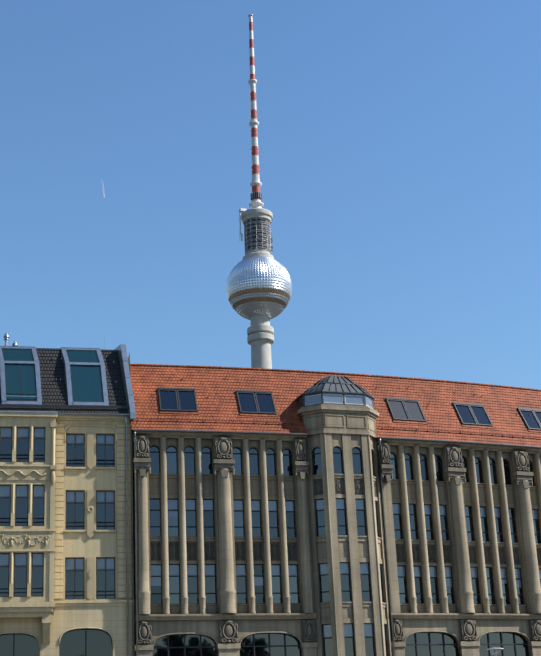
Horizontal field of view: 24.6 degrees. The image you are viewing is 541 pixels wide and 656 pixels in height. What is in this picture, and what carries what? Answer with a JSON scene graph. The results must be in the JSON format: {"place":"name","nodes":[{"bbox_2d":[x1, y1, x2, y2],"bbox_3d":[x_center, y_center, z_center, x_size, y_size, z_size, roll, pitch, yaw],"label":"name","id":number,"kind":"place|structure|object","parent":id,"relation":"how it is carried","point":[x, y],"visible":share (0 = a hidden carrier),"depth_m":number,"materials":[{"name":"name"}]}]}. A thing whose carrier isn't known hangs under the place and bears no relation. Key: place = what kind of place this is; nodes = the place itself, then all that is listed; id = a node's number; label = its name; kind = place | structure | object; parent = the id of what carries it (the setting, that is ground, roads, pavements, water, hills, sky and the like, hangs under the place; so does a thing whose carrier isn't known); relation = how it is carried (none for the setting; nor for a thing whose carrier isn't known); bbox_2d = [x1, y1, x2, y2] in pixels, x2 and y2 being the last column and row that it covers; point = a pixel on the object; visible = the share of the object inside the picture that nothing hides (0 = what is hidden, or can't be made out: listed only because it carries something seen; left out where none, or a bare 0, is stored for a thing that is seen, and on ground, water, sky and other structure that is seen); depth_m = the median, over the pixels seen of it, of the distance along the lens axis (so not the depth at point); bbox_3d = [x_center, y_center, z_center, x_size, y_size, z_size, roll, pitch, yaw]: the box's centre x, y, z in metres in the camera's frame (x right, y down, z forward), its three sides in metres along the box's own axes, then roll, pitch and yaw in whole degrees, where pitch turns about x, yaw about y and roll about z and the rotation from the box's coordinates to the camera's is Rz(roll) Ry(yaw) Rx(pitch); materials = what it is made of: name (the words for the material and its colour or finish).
{"place":"outdoors","nodes":[
{"label":"outdoors","id":0,"kind":"place"},
{"bbox_2d":[0,0,540,388],"label":"sky","id":1,"kind":"structure","parent":0,"point":[399,141],"materials":[{"name":"blue"}]},
{"bbox_3d":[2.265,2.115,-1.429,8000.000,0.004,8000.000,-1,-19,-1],"label":"ground","id":2,"kind":"structure","parent":0,"visible":0},
{"bbox_2d":[226,14,291,368],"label":"television tower","id":3,"kind":"structure","parent":2,"relation":"on","point":[259,288],"depth_m":603.85,"materials":[{"name":"metal"}]},
{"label":"street pavement","id":4,"kind":"structure","parent":0,"visible":0},
{"bbox_2d":[0,332,135,655],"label":"building","id":5,"kind":"structure","parent":4,"relation":"on","point":[67,415],"depth_m":81.49,"materials":[{"name":"beige"}]},
{"bbox_2d":[130,364,540,655],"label":"building","id":6,"kind":"structure","parent":4,"relation":"on","point":[281,512],"depth_m":85.63,"materials":[{"name":"grey stone"}]},
{"bbox_2d":[486,648,503,655],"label":"street lamp","id":7,"kind":"object","parent":4,"relation":"on","point":[494,651],"visible":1,"depth_m":59.43,"materials":[{"name":"grey"}]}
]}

